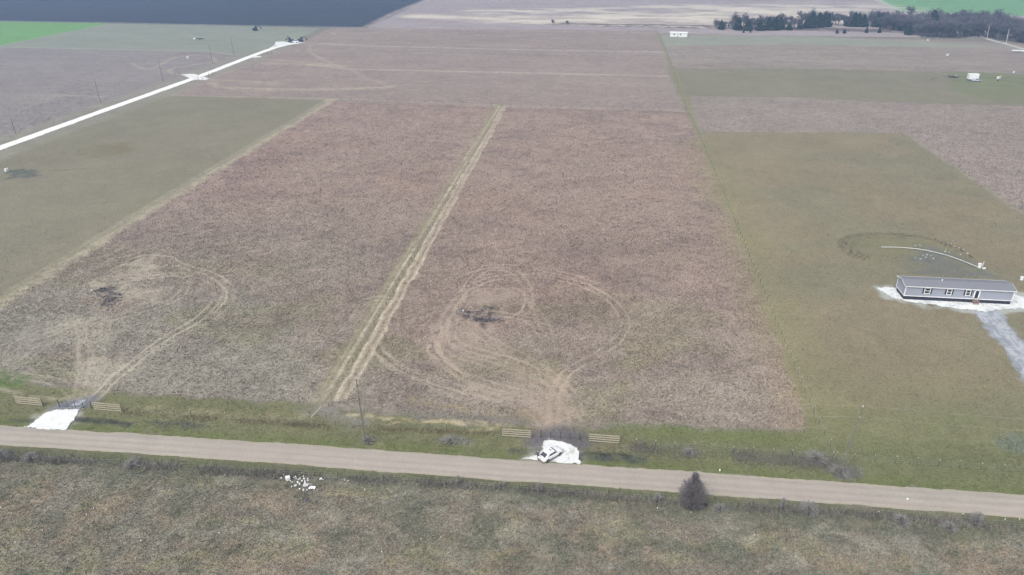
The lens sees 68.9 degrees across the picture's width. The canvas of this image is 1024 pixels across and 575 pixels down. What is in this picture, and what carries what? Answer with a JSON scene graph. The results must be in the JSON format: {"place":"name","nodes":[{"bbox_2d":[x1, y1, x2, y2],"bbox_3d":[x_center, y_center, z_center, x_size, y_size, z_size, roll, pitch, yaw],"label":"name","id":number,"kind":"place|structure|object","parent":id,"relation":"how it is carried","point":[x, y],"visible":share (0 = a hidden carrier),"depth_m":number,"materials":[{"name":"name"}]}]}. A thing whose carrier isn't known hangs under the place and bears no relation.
{"place":"outdoors","nodes":[
{"label":"outdoors","id":0,"kind":"place"},
{"bbox_2d":[24,409,78,429],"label":"gravel driveway","id":1,"kind":"structure","parent":0,"point":[59,419],"depth_m":126.52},
{"bbox_2d":[65,399,86,409],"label":"gravel driveway","id":2,"kind":"structure","parent":0,"point":[79,402],"depth_m":130.74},
{"bbox_2d":[0,44,292,149],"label":"gravel road","id":3,"kind":"structure","parent":0,"point":[31,136],"depth_m":343.77,"materials":[{"name":"gravel"}]},
{"bbox_2d":[0,0,1023,574],"bbox_3d":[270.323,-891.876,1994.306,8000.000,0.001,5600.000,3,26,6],"label":"ground","id":4,"kind":"structure","parent":0,"point":[514,50],"depth_m":188.84,"materials":[{"name":"plant"}]},
{"bbox_2d":[0,447,12,459],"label":"bare bush","id":5,"kind":"object","parent":4,"relation":"on","point":[5,452],"visible":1,"depth_m":117.89,"materials":[{"name":"grey plant"}]},
{"bbox_2d":[13,396,42,406],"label":"plank fence panel","id":6,"kind":"object","parent":4,"relation":"on","point":[28,401],"visible":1,"depth_m":130.25,"materials":[{"name":"brown wood"}]},
{"bbox_2d":[20,450,40,463],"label":"bare bush","id":7,"kind":"object","parent":4,"relation":"on","point":[26,456],"visible":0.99,"depth_m":117.25,"materials":[{"name":"grey plant"}]},
{"bbox_2d":[57,400,91,408],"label":"gate","id":8,"kind":"structure","parent":4,"relation":"on","point":[74,404],"depth_m":129.70,"materials":[{"name":"grey"}]},
{"bbox_2d":[92,402,121,411],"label":"plank fence panel","id":9,"kind":"object","parent":4,"relation":"on","point":[108,406],"visible":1,"depth_m":128.65,"materials":[{"name":"brown wood"}]},
{"bbox_2d":[120,455,145,470],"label":"bare bush","id":10,"kind":"object","parent":4,"relation":"on","point":[131,464],"visible":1,"depth_m":115.88,"materials":[{"name":"grey plant"}]},
{"bbox_2d":[181,74,207,79],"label":"gravel pad","id":11,"kind":"object","parent":4,"relation":"on","point":[195,76],"visible":0.98,"depth_m":408.16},
{"bbox_2d":[270,41,302,47],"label":"gravel pad","id":12,"kind":"object","parent":4,"relation":"on","point":[280,43],"visible":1,"depth_m":518.92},
{"bbox_2d":[120,409,499,435],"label":"fence weeds","id":13,"kind":"object","parent":4,"relation":"on","point":[189,415],"visible":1,"depth_m":125.57,"materials":[{"name":"green plant"}]},
{"bbox_2d":[138,406,488,430],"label":"wire fence","id":14,"kind":"object","parent":4,"relation":"on","point":[310,419],"visible":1,"depth_m":125.39,"materials":[{"name":"grey metal"}]},
{"bbox_2d":[356,378,365,440],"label":"power pole","id":15,"kind":"object","parent":4,"relation":"on","point":[360,410],"visible":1,"depth_m":119.03,"materials":[{"name":"brown"}]},
{"bbox_2d":[2,365,1016,418],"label":"power line","id":16,"kind":"object","parent":15,"relation":"attached to","point":[527,391],"visible":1,"depth_m":114.33,"materials":[{"name":"silver metal"}]},
{"bbox_2d":[11,375,1011,429],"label":"power line","id":17,"kind":"object","parent":15,"relation":"attached to","point":[508,401],"visible":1,"depth_m":115.40,"materials":[{"name":"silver metal"}]},
{"bbox_2d":[360,435,376,444],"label":"bare bush","id":18,"kind":"object","parent":4,"relation":"on","point":[368,439],"visible":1,"depth_m":121.21,"materials":[{"name":"grey plant"}]},
{"bbox_2d":[325,107,501,416],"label":"wire fence","id":19,"kind":"object","parent":4,"relation":"on","point":[405,265],"visible":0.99,"depth_m":181.72,"materials":[{"name":"grey metal"}]},
{"bbox_2d":[443,435,457,444],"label":"bare bush","id":20,"kind":"object","parent":4,"relation":"on","point":[453,441],"visible":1,"depth_m":121.33,"materials":[{"name":"grey plant"}]},
{"bbox_2d":[455,475,461,484],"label":"bare bush","id":21,"kind":"object","parent":4,"relation":"on","point":[458,481],"visible":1,"depth_m":111.70,"materials":[{"name":"grey plant"}]},
{"bbox_2d":[497,480,505,487],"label":"bare bush","id":22,"kind":"object","parent":4,"relation":"on","point":[501,483],"visible":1,"depth_m":111.55,"materials":[{"name":"grey plant"}]},
{"bbox_2d":[0,447,1023,574],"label":"pasture grass","id":23,"kind":"structure","parent":4,"relation":"on","point":[446,541],"depth_m":103.06,"materials":[{"name":"plant"}]},
{"bbox_2d":[0,449,1023,533],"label":"fence weeds","id":24,"kind":"object","parent":4,"relation":"on","point":[252,472],"visible":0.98,"depth_m":111.11,"materials":[{"name":"green plant"}]},
{"bbox_2d":[10,454,1022,524],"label":"wire fence","id":25,"kind":"object","parent":4,"relation":"on","point":[483,482],"visible":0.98,"depth_m":112.08,"materials":[{"name":"grey metal"}]},
{"bbox_2d":[502,428,530,437],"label":"plank fence panel","id":26,"kind":"object","parent":4,"relation":"on","point":[516,434],"visible":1,"depth_m":122.08,"materials":[{"name":"brown wood"}]},
{"bbox_2d":[536,480,543,492],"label":"bare bush","id":27,"kind":"object","parent":4,"relation":"on","point":[539,487],"visible":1,"depth_m":110.34,"materials":[{"name":"grey plant"}]},
{"bbox_2d":[540,431,580,440],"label":"gate","id":28,"kind":"structure","parent":4,"relation":"on","point":[560,436],"depth_m":121.88,"materials":[{"name":"grey"}]},
{"bbox_2d":[589,434,619,442],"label":"plank fence panel","id":29,"kind":"object","parent":4,"relation":"on","point":[598,437],"visible":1,"depth_m":120.78,"materials":[{"name":"brown wood"}]},
{"bbox_2d":[652,492,662,503],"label":"bare bush","id":30,"kind":"object","parent":4,"relation":"on","point":[658,499],"visible":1,"depth_m":108.21,"materials":[{"name":"grey plant"}]},
{"bbox_2d":[682,447,696,455],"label":"bare bush","id":31,"kind":"object","parent":4,"relation":"on","point":[686,450],"visible":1,"depth_m":118.91,"materials":[{"name":"grey plant"}]},
{"bbox_2d":[677,469,709,510],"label":"bare bush","id":32,"kind":"object","parent":4,"relation":"on","point":[695,486],"visible":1,"depth_m":106.45,"materials":[{"name":"grey plant"}]},
{"bbox_2d":[713,502,725,513],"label":"bare bush","id":33,"kind":"object","parent":4,"relation":"on","point":[719,509],"visible":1,"depth_m":107.10,"materials":[{"name":"grey plant"}]},
{"bbox_2d":[718,20,724,29],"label":"cedar tree","id":34,"kind":"object","parent":4,"relation":"on","point":[721,26],"visible":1,"depth_m":583.72,"materials":[{"name":"green plant"}]},
{"bbox_2d":[731,12,741,23],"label":"bare tree","id":35,"kind":"object","parent":4,"relation":"on","point":[736,17],"visible":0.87,"depth_m":593.93,"materials":[{"name":"grey plant"}]},
{"bbox_2d":[732,17,743,29],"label":"cedar tree","id":36,"kind":"object","parent":4,"relation":"on","point":[736,24],"visible":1,"depth_m":580.38,"materials":[{"name":"green plant"}]},
{"bbox_2d":[625,439,863,482],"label":"ditch weeds","id":37,"kind":"object","parent":4,"relation":"on","point":[776,459],"visible":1,"depth_m":117.64,"materials":[{"name":"green plant"}]},
{"bbox_2d":[741,12,749,25],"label":"bare tree","id":38,"kind":"object","parent":4,"relation":"on","point":[746,17],"visible":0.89,"depth_m":590.96,"materials":[{"name":"grey plant"}]},
{"bbox_2d":[743,19,753,30],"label":"cedar tree","id":39,"kind":"object","parent":4,"relation":"on","point":[748,26],"visible":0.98,"depth_m":577.87,"materials":[{"name":"green plant"}]},
{"bbox_2d":[751,17,759,28],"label":"bare tree","id":40,"kind":"object","parent":4,"relation":"on","point":[755,21],"visible":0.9,"depth_m":585.01,"materials":[{"name":"grey plant"}]},
{"bbox_2d":[755,19,764,30],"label":"cedar tree","id":41,"kind":"object","parent":4,"relation":"on","point":[760,26],"visible":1,"depth_m":577.78,"materials":[{"name":"green plant"}]},
{"bbox_2d":[689,113,837,457],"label":"wire fence","id":42,"kind":"object","parent":4,"relation":"on","point":[767,299],"visible":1,"depth_m":163.24,"materials":[{"name":"grey metal"}]},
{"bbox_2d":[764,17,772,29],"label":"cedar tree","id":43,"kind":"object","parent":4,"relation":"on","point":[768,24],"visible":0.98,"depth_m":579.94,"materials":[{"name":"green plant"}]},
{"bbox_2d":[772,16,780,30],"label":"cedar tree","id":44,"kind":"object","parent":4,"relation":"on","point":[776,25],"visible":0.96,"depth_m":579.57,"materials":[{"name":"green plant"}]},
{"bbox_2d":[779,17,784,29],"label":"cedar tree","id":45,"kind":"object","parent":4,"relation":"on","point":[782,23],"visible":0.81,"depth_m":582.67,"materials":[{"name":"green plant"}]},
{"bbox_2d":[780,498,786,509],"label":"bare bush","id":46,"kind":"object","parent":4,"relation":"on","point":[783,505],"visible":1,"depth_m":106.94,"materials":[{"name":"grey plant"}]},
{"bbox_2d":[785,23,792,29],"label":"cedar tree","id":47,"kind":"object","parent":4,"relation":"on","point":[789,26],"visible":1,"depth_m":581.47,"materials":[{"name":"green plant"}]},
{"bbox_2d":[794,16,803,27],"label":"bare tree","id":48,"kind":"object","parent":4,"relation":"on","point":[799,21],"visible":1,"depth_m":584.64,"materials":[{"name":"grey plant"}]},
{"bbox_2d":[796,10,806,20],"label":"bare tree","id":49,"kind":"object","parent":4,"relation":"on","point":[801,14],"visible":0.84,"depth_m":610.46,"materials":[{"name":"grey plant"}]},
{"bbox_2d":[803,16,810,27],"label":"cedar tree","id":50,"kind":"object","parent":4,"relation":"on","point":[806,23],"visible":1,"depth_m":592.49,"materials":[{"name":"green plant"}]},
{"bbox_2d":[799,499,818,517],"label":"bare bush","id":51,"kind":"object","parent":4,"relation":"on","point":[805,505],"visible":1,"depth_m":106.19,"materials":[{"name":"grey plant"}]},
{"bbox_2d":[809,11,817,27],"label":"cedar tree","id":52,"kind":"object","parent":4,"relation":"on","point":[813,20],"visible":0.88,"depth_m":593.33,"materials":[{"name":"green plant"}]},
{"bbox_2d":[802,449,831,465],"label":"bare bush","id":53,"kind":"object","parent":4,"relation":"on","point":[821,459],"visible":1,"depth_m":117.39,"materials":[{"name":"grey plant"}]},
{"bbox_2d":[816,12,824,26],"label":"cedar tree","id":54,"kind":"object","parent":4,"relation":"on","point":[820,16],"visible":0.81,"depth_m":596.49,"materials":[{"name":"green plant"}]},
{"bbox_2d":[819,11,829,26],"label":"cedar tree","id":55,"kind":"object","parent":4,"relation":"on","point":[825,16],"visible":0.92,"depth_m":596.94,"materials":[{"name":"green plant"}]},
{"bbox_2d":[636,439,1021,470],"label":"wire fence","id":56,"kind":"object","parent":4,"relation":"on","point":[832,456],"visible":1,"depth_m":117.09,"materials":[{"name":"grey metal"}]},
{"bbox_2d":[825,13,832,26],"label":"cedar tree","id":57,"kind":"object","parent":4,"relation":"on","point":[829,20],"visible":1,"depth_m":597.46,"materials":[{"name":"green plant"}]},
{"bbox_2d":[835,13,844,23],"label":"bare tree","id":58,"kind":"object","parent":4,"relation":"on","point":[838,18],"visible":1,"depth_m":604.47,"materials":[{"name":"grey plant"}]},
{"bbox_2d":[826,462,855,479],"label":"bare bush","id":59,"kind":"object","parent":4,"relation":"on","point":[845,474],"visible":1,"depth_m":114.29,"materials":[{"name":"grey plant"}]},
{"bbox_2d":[847,15,852,26],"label":"bare tree","id":60,"kind":"object","parent":4,"relation":"on","point":[850,18],"visible":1,"depth_m":598.03,"materials":[{"name":"grey plant"}]},
{"bbox_2d":[840,405,863,469],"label":"power pole","id":61,"kind":"object","parent":4,"relation":"on","point":[851,439],"visible":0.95,"depth_m":112.85,"materials":[{"name":"brown"}]},
{"bbox_2d":[849,12,861,26],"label":"cedar tree","id":62,"kind":"object","parent":4,"relation":"on","point":[855,16],"visible":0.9,"depth_m":599.57,"materials":[{"name":"green plant"}]},
{"bbox_2d":[859,14,868,26],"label":"cedar tree","id":63,"kind":"object","parent":4,"relation":"on","point":[864,21],"visible":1,"depth_m":598.09,"materials":[{"name":"green plant"}]},
{"bbox_2d":[866,9,877,24],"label":"bare tree","id":64,"kind":"object","parent":4,"relation":"on","point":[872,17],"visible":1,"depth_m":598.10,"materials":[{"name":"grey plant"}]},
{"bbox_2d":[871,12,880,26],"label":"cedar tree","id":65,"kind":"object","parent":4,"relation":"on","point":[875,23],"visible":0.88,"depth_m":597.99,"materials":[{"name":"green plant"}]},
{"bbox_2d":[880,15,892,28],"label":"bare tree","id":66,"kind":"object","parent":4,"relation":"on","point":[885,19],"visible":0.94,"depth_m":585.54,"materials":[{"name":"grey plant"}]},
{"bbox_2d":[887,12,897,29],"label":"bare tree","id":67,"kind":"object","parent":4,"relation":"on","point":[891,21],"visible":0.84,"depth_m":582.61,"materials":[{"name":"grey plant"}]},
{"bbox_2d":[886,14,900,29],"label":"bare tree","id":68,"kind":"object","parent":4,"relation":"on","point":[894,18],"visible":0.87,"depth_m":580.24,"materials":[{"name":"grey plant"}]},
{"bbox_2d":[889,17,901,30],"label":"bare tree","id":69,"kind":"object","parent":4,"relation":"on","point":[897,25],"visible":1,"depth_m":577.03,"materials":[{"name":"grey plant"}]},
{"bbox_2d":[890,512,914,528],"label":"bare bush","id":70,"kind":"object","parent":4,"relation":"on","point":[901,520],"visible":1,"depth_m":105.08,"materials":[{"name":"grey plant"}]},
{"bbox_2d":[904,23,913,34],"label":"cedar tree","id":71,"kind":"object","parent":4,"relation":"on","point":[909,30],"visible":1,"depth_m":556.11,"materials":[{"name":"green plant"}]},
{"bbox_2d":[906,5,915,15],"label":"bare tree","id":72,"kind":"object","parent":4,"relation":"on","point":[912,9],"visible":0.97,"depth_m":649.45,"materials":[{"name":"grey plant"}]},
{"bbox_2d":[908,18,924,26],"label":"bare tree","id":73,"kind":"object","parent":4,"relation":"on","point":[916,23],"visible":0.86,"depth_m":561.16,"materials":[{"name":"grey plant"}]},
{"bbox_2d":[913,24,922,34],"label":"bare tree","id":74,"kind":"object","parent":4,"relation":"on","point":[918,28],"visible":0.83,"depth_m":557.56,"materials":[{"name":"grey plant"}]},
{"bbox_2d":[921,23,938,32],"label":"bare tree","id":75,"kind":"object","parent":4,"relation":"on","point":[931,27],"visible":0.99,"depth_m":543.59,"materials":[{"name":"grey plant"}]},
{"bbox_2d":[923,21,943,36],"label":"bare tree","id":76,"kind":"object","parent":4,"relation":"on","point":[929,29],"visible":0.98,"depth_m":544.07,"materials":[{"name":"grey plant"}]},
{"bbox_2d":[928,10,939,21],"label":"cedar tree","id":77,"kind":"object","parent":4,"relation":"on","point":[935,14],"visible":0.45,"depth_m":574.20,"materials":[{"name":"green plant"}]},
{"bbox_2d":[924,21,943,36],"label":"bare tree","id":78,"kind":"object","parent":4,"relation":"on","point":[937,26],"visible":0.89,"depth_m":543.30,"materials":[{"name":"grey plant"}]},
{"bbox_2d":[927,21,944,33],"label":"bare tree","id":79,"kind":"object","parent":4,"relation":"on","point":[937,23],"visible":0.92,"depth_m":542.68,"materials":[{"name":"grey plant"}]},
{"bbox_2d":[896,247,976,266],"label":"pipe","id":80,"kind":"object","parent":4,"relation":"on","point":[936,252],"visible":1,"depth_m":190.76,"materials":[{"name":"white metal"}]},
{"bbox_2d":[940,21,952,34],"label":"bare tree","id":81,"kind":"object","parent":4,"relation":"on","point":[945,29],"visible":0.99,"depth_m":542.81,"materials":[{"name":"grey plant"}]},
{"bbox_2d":[940,519,959,533],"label":"bare bush","id":82,"kind":"object","parent":4,"relation":"on","point":[947,526],"visible":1,"depth_m":103.98,"materials":[{"name":"grey plant"}]},
{"bbox_2d":[877,286,1023,311],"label":"gravel pad","id":83,"kind":"object","parent":4,"relation":"on","point":[1017,301],"visible":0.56,"depth_m":165.31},
{"bbox_2d":[896,276,1017,303],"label":"mobile home","id":84,"kind":"object","parent":83,"relation":"on","point":[954,289],"visible":1,"depth_m":165.45,"materials":[{"name":"grey"}]},
{"bbox_2d":[923,288,930,293],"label":"window","id":85,"kind":"structure","parent":84,"relation":"in","point":[927,290],"depth_m":165.60,"materials":[{"name":"white"}]},
{"bbox_2d":[946,289,952,294],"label":"window","id":86,"kind":"structure","parent":84,"relation":"in","point":[949,291],"depth_m":165.12,"materials":[{"name":"white"}]},
{"bbox_2d":[965,290,971,295],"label":"window","id":87,"kind":"structure","parent":84,"relation":"in","point":[968,292],"depth_m":164.69,"materials":[{"name":"white"}]},
{"bbox_2d":[972,290,980,298],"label":"door","id":88,"kind":"structure","parent":84,"relation":"in","point":[977,292],"depth_m":164.55,"materials":[{"name":"white"}]},
{"bbox_2d":[947,18,958,36],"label":"bare tree","id":89,"kind":"object","parent":4,"relation":"on","point":[956,22],"visible":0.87,"depth_m":543.04,"materials":[{"name":"grey plant"}]},
{"bbox_2d":[955,14,966,22],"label":"bare tree","id":90,"kind":"object","parent":4,"relation":"on","point":[961,18],"visible":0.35,"depth_m":581.11,"materials":[{"name":"grey plant"}]},
{"bbox_2d":[955,22,967,37],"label":"bare tree","id":91,"kind":"object","parent":4,"relation":"on","point":[960,29],"visible":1,"depth_m":539.99,"materials":[{"name":"grey plant"}]},
{"bbox_2d":[964,25,971,36],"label":"bare tree","id":92,"kind":"object","parent":4,"relation":"on","point":[967,30],"visible":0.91,"depth_m":545.82,"materials":[{"name":"grey plant"}]},
{"bbox_2d":[966,73,979,79],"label":"box trailer","id":93,"kind":"object","parent":4,"relation":"on","point":[970,76],"visible":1,"depth_m":396.58,"materials":[{"name":"white metal"}]},
{"bbox_2d":[969,20,977,35],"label":"bare tree","id":94,"kind":"object","parent":4,"relation":"on","point":[975,24],"visible":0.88,"depth_m":547.81,"materials":[{"name":"grey plant"}]},
{"bbox_2d":[969,511,984,526],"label":"bare bush","id":95,"kind":"object","parent":4,"relation":"on","point":[975,517],"visible":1,"depth_m":104.30,"materials":[{"name":"grey plant"}]},
{"bbox_2d":[974,19,987,35],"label":"bare tree","id":96,"kind":"object","parent":4,"relation":"on","point":[980,25],"visible":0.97,"depth_m":546.54,"materials":[{"name":"grey plant"}]},
{"bbox_2d":[986,22,1000,37],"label":"bare tree","id":97,"kind":"object","parent":4,"relation":"on","point":[991,27],"visible":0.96,"depth_m":539.77,"materials":[{"name":"grey plant"}]},
{"bbox_2d":[993,7,1009,16],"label":"bare tree","id":98,"kind":"object","parent":4,"relation":"on","point":[999,13],"visible":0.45,"depth_m":603.80,"materials":[{"name":"grey plant"}]},
{"bbox_2d":[997,24,1009,39],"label":"bare tree","id":99,"kind":"object","parent":4,"relation":"on","point":[1004,29],"visible":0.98,"depth_m":532.89,"materials":[{"name":"grey plant"}]},
{"bbox_2d":[1001,23,1015,39],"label":"bare tree","id":100,"kind":"object","parent":4,"relation":"on","point":[1011,27],"visible":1,"depth_m":532.48,"materials":[{"name":"grey plant"}]},
{"bbox_2d":[1005,15,1023,24],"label":"bare tree","id":101,"kind":"object","parent":4,"relation":"on","point":[1015,20],"visible":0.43,"depth_m":559.43,"materials":[{"name":"grey plant"}]},
{"bbox_2d":[1011,30,1023,41],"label":"bare tree","id":102,"kind":"object","parent":4,"relation":"on","point":[1016,33],"visible":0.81,"depth_m":524.35,"materials":[{"name":"grey plant"}]},
{"bbox_2d":[0,425,1023,518],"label":"road","id":103,"kind":"structure","parent":0,"point":[929,499],"depth_m":115.04,"materials":[{"name":"gravel"}]},
{"bbox_2d":[0,66,1023,290],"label":"distant grass","id":104,"kind":"structure","parent":0,"point":[540,166],"depth_m":261.37,"materials":[{"name":"plant"}]},
{"bbox_2d":[523,440,580,463],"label":"gravel driveway","id":105,"kind":"structure","parent":0,"point":[569,454],"depth_m":118.67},
{"bbox_2d":[537,446,562,462],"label":"car","id":106,"kind":"object","parent":105,"relation":"on","point":[547,455],"visible":1,"depth_m":117.00,"materials":[{"name":"white paint"}]},
{"bbox_2d":[670,31,687,36],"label":"long building","id":107,"kind":"structure","parent":0,"point":[677,34],"depth_m":549.20,"materials":[{"name":"white"}]},
{"bbox_2d":[974,310,1023,374],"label":"gravel driveway","id":108,"kind":"structure","parent":0,"point":[1005,335],"depth_m":152.64,"materials":[{"name":"gravel"}]},
{"bbox_2d":[976,35,1023,49],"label":"track","id":109,"kind":"structure","parent":0,"point":[1001,42],"depth_m":523.25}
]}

